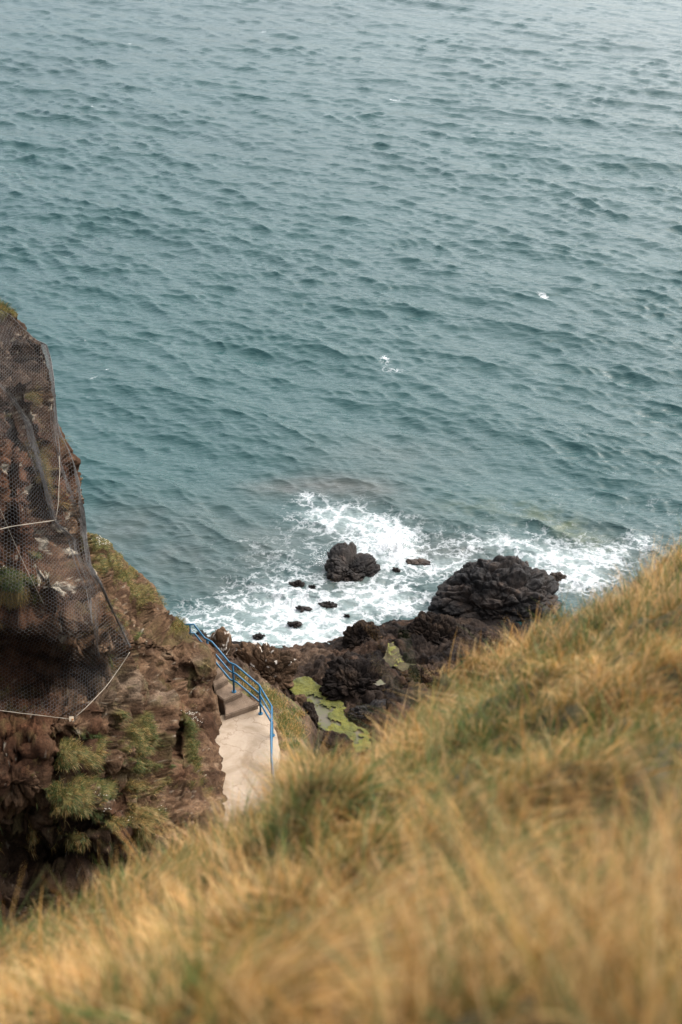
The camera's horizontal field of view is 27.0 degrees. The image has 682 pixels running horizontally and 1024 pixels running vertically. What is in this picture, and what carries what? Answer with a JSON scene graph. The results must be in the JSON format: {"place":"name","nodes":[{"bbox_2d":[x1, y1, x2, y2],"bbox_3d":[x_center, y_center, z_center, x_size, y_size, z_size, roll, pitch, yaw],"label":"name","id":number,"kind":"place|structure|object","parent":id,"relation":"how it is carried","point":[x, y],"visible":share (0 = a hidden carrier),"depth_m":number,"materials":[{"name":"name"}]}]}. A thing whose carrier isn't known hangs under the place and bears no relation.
{"place":"outdoors","nodes":[
{"label":"outdoors","id":0,"kind":"place"},
{"bbox_2d":[0,302,227,941],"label":"cliff","id":1,"kind":"structure","parent":0,"point":[171,688],"depth_m":35.80,"materials":[{"name":"brown stone"}]},
{"bbox_2d":[0,311,130,720],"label":"safety net","id":2,"kind":"object","parent":1,"relation":"attached to","point":[83,531],"visible":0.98,"depth_m":33.63,"materials":[{"name":"metal"}]},
{"bbox_2d":[0,509,43,603],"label":"steel rope","id":3,"kind":"object","parent":2,"relation":"attached to","point":[21,558],"visible":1,"depth_m":31.96,"materials":[{"name":"grey metal"}]},
{"bbox_2d":[0,519,55,529],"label":"steel rope","id":4,"kind":"object","parent":2,"relation":"attached to","point":[27,524],"visible":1,"depth_m":32.11,"materials":[{"name":"grey metal"}]},
{"bbox_2d":[55,457,59,518],"bbox_3d":[-6.672,-0.573,33.600,0.082,1.079,1.189,0,30,-1],"label":"steel rope","id":5,"kind":"object","parent":2,"relation":"attached to","point":[58,487],"visible":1,"depth_m":33.46,"materials":[{"name":"grey metal"}]},
{"bbox_2d":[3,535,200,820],"bbox_3d":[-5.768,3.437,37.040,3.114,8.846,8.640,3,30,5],"label":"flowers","id":6,"kind":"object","parent":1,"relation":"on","point":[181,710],"visible":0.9,"depth_m":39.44,"materials":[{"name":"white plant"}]},
{"bbox_2d":[0,296,214,876],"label":"grass","id":7,"kind":"structure","parent":1,"relation":"on","point":[72,757],"depth_m":35.24,"materials":[{"name":"green plant"}]},
{"bbox_2d":[215,706,279,831],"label":"path","id":8,"kind":"structure","parent":0,"point":[239,738],"depth_m":41.77,"materials":[{"name":"concrete"}]},
{"bbox_2d":[186,623,274,797],"bbox_3d":[-1.773,8.624,36.837,2.289,2.232,17.956,-7,31,-11],"label":"handrail","id":9,"kind":"object","parent":8,"relation":"on","point":[272,734],"visible":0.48,"depth_m":43.17,"materials":[{"name":"blue metal"}]},
{"bbox_2d":[212,659,257,719],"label":"stairs","id":10,"kind":"structure","parent":8,"relation":"on","point":[232,705],"depth_m":43.58,"materials":[{"name":"beige concrete"}]},
{"bbox_2d":[0,0,681,647],"bbox_3d":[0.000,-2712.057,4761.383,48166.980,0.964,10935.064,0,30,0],"label":"water","id":11,"kind":"structure","parent":0,"point":[288,288],"depth_m":88.83,"materials":[{"name":"teal liquid"}]},
{"bbox_2d":[192,630,207,636],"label":"sea rock","id":12,"kind":"object","parent":11,"relation":"on","point":[202,632],"visible":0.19,"depth_m":54.93,"materials":[{"name":"black stone"}]},
{"bbox_2d":[252,632,264,639],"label":"sea rock","id":13,"kind":"object","parent":11,"relation":"in","point":[259,636],"visible":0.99,"depth_m":55.34,"materials":[{"name":"black stone"}]},
{"bbox_2d":[287,621,302,627],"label":"sea rock","id":14,"kind":"object","parent":11,"relation":"in","point":[295,624],"visible":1,"depth_m":56.23,"materials":[{"name":"black stone"}]},
{"bbox_2d":[288,580,304,587],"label":"sea rock","id":15,"kind":"object","parent":11,"relation":"in","point":[297,583],"visible":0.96,"depth_m":58.61,"materials":[{"name":"grey stone"}]},
{"bbox_2d":[295,605,312,612],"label":"sea rock","id":16,"kind":"object","parent":11,"relation":"in","point":[303,608],"visible":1,"depth_m":57.23,"materials":[{"name":"black stone"}]},
{"bbox_2d":[318,601,337,608],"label":"sea rock","id":17,"kind":"object","parent":11,"relation":"in","point":[326,604],"visible":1,"depth_m":57.34,"materials":[{"name":"black stone"}]},
{"bbox_2d":[324,542,380,581],"bbox_3d":[0.484,2.524,59.694,2.366,2.075,2.137,0,30,0],"label":"sea rock","id":18,"kind":"object","parent":11,"relation":"on","point":[345,562],"visible":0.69,"depth_m":59.32,"materials":[{"name":"grey stone"}]},
{"bbox_2d":[313,526,414,567],"bbox_3d":[0.865,1.174,60.708,4.997,1.217,2.141,-8,31,-14],"label":"spray","id":19,"kind":"object","parent":11,"relation":"on","point":[395,541],"visible":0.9,"depth_m":61.02,"materials":[{"name":"white liquid"}]},
{"bbox_2d":[392,567,400,572],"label":"sea rock","id":20,"kind":"object","parent":11,"relation":"in","point":[395,569],"visible":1,"depth_m":59.77,"materials":[{"name":"black stone"}]},
{"bbox_2d":[406,558,430,565],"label":"sea rock","id":21,"kind":"object","parent":11,"relation":"in","point":[422,561],"visible":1,"depth_m":60.38,"materials":[{"name":"stone"}]},
{"bbox_2d":[550,571,566,581],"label":"sea rock","id":22,"kind":"object","parent":11,"relation":"in","point":[558,576],"visible":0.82,"depth_m":59.27,"materials":[{"name":"grey stone"}]},
{"bbox_2d":[0,519,681,1023],"bbox_3d":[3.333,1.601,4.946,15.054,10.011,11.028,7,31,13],"label":"grass","id":23,"kind":"structure","parent":0,"point":[166,923],"depth_m":3.60,"materials":[{"name":"yellow plant"}]},
{"bbox_2d":[192,617,541,793],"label":"shore","id":24,"kind":"structure","parent":0,"point":[313,658],"depth_m":51.27,"materials":[{"name":"brown stone"}]},
{"bbox_2d":[208,626,231,655],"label":"boulder","id":25,"kind":"object","parent":24,"relation":"on","point":[221,638],"visible":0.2,"depth_m":49.49,"materials":[{"name":"brown stone"}]},
{"bbox_2d":[233,641,298,689],"bbox_3d":[-2.689,5.459,50.209,2.416,1.679,1.566,0,30,0],"label":"boulder","id":26,"kind":"object","parent":24,"relation":"on","point":[272,664],"visible":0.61,"depth_m":49.93,"materials":[{"name":"brown stone"}]},
{"bbox_2d":[235,670,311,782],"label":"grass","id":27,"kind":"structure","parent":24,"relation":"on","point":[279,704],"depth_m":44.52,"materials":[{"name":"green plant"}]},
{"bbox_2d":[294,694,306,705],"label":"boulder","id":28,"kind":"object","parent":24,"relation":"on","point":[300,699],"visible":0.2,"depth_m":48.18,"materials":[{"name":"brown stone"}]},
{"bbox_2d":[302,701,318,728],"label":"boulder","id":29,"kind":"object","parent":24,"relation":"on","point":[309,707],"visible":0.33,"depth_m":47.57,"materials":[{"name":"brown stone"}]},
{"bbox_2d":[290,676,371,751],"bbox_3d":[-0.387,6.942,48.975,1.468,0.001,4.753,-17,34,-26],"label":"rock pool","id":30,"kind":"object","parent":24,"relation":"on","point":[323,711],"visible":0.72,"depth_m":48.93,"materials":[{"name":"grey liquid"}]},
{"bbox_2d":[290,676,370,751],"bbox_3d":[-0.377,6.914,48.899,1.405,0.095,4.661,-17,34,-26],"label":"algae","id":31,"kind":"object","parent":30,"relation":"on","point":[306,686],"visible":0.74,"depth_m":49.04,"materials":[{"name":"green plant"}]},
{"bbox_2d":[317,730,354,761],"bbox_3d":[-0.443,7.692,46.370,1.749,1.219,0.988,-6,30,-10],"label":"boulder","id":32,"kind":"object","parent":24,"relation":"on","point":[333,735],"visible":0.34,"depth_m":46.07,"materials":[{"name":"brown stone"}]},
{"bbox_2d":[319,656,391,701],"bbox_3d":[0.509,6.035,50.068,2.711,1.564,1.949,0,30,0],"label":"boulder","id":33,"kind":"object","parent":24,"relation":"on","point":[342,678],"visible":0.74,"depth_m":49.69,"materials":[{"name":"black stone"}]},
{"bbox_2d":[374,679,385,685],"bbox_3d":[1.351,5.954,49.388,0.396,0.001,0.339,-27,39,-38],"label":"rock pool","id":34,"kind":"object","parent":33,"relation":"on","point":[379,682],"visible":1,"depth_m":49.38,"materials":[{"name":"grey liquid"}]},
{"bbox_2d":[341,619,382,648],"bbox_3d":[0.798,4.862,53.456,1.606,1.598,1.284,0,30,0],"label":"boulder","id":35,"kind":"object","parent":24,"relation":"on","point":[361,629],"visible":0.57,"depth_m":53.18,"materials":[{"name":"black stone"}]},
{"bbox_2d":[347,699,386,722],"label":"boulder","id":36,"kind":"object","parent":24,"relation":"on","point":[357,712],"visible":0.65,"depth_m":48.67,"materials":[{"name":"stone"}]},
{"bbox_2d":[388,642,403,665],"bbox_3d":[1.902,5.165,51.687,0.486,0.068,1.481,-8,31,-13],"label":"algae","id":37,"kind":"object","parent":24,"relation":"on","point":[390,649],"visible":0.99,"depth_m":51.89,"materials":[{"name":"green plant"}]},
{"bbox_2d":[382,643,420,670],"bbox_3d":[2.095,5.410,51.510,1.369,0.001,2.088,-25,38,-37],"label":"rock pool","id":38,"kind":"object","parent":24,"relation":"on","point":[390,660],"visible":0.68,"depth_m":51.61,"materials":[{"name":"liquid"}]},
{"bbox_2d":[400,661,458,688],"bbox_3d":[3.076,6.047,50.213,2.492,1.589,1.399,0,30,0],"label":"boulder","id":39,"kind":"object","parent":24,"relation":"on","point":[420,674],"visible":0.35,"depth_m":49.80,"materials":[{"name":"brown stone"}]},
{"bbox_2d":[397,611,465,646],"bbox_3d":[3.394,4.880,53.523,2.683,2.250,1.977,0,30,0],"label":"boulder","id":40,"kind":"object","parent":24,"relation":"on","point":[434,628],"visible":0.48,"depth_m":53.11,"materials":[{"name":"black stone"}]},
{"bbox_2d":[468,631,510,641],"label":"boulder","id":41,"kind":"object","parent":24,"relation":"on","point":[487,635],"visible":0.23,"depth_m":53.68,"materials":[{"name":"brown stone"}]},
{"bbox_2d":[428,555,561,622],"bbox_3d":[6.149,3.895,57.516,5.660,4.749,3.419,0,30,0],"label":"boulder","id":42,"kind":"object","parent":24,"relation":"on","point":[509,588],"visible":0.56,"depth_m":56.27,"materials":[{"name":"grey stone"}]}
]}

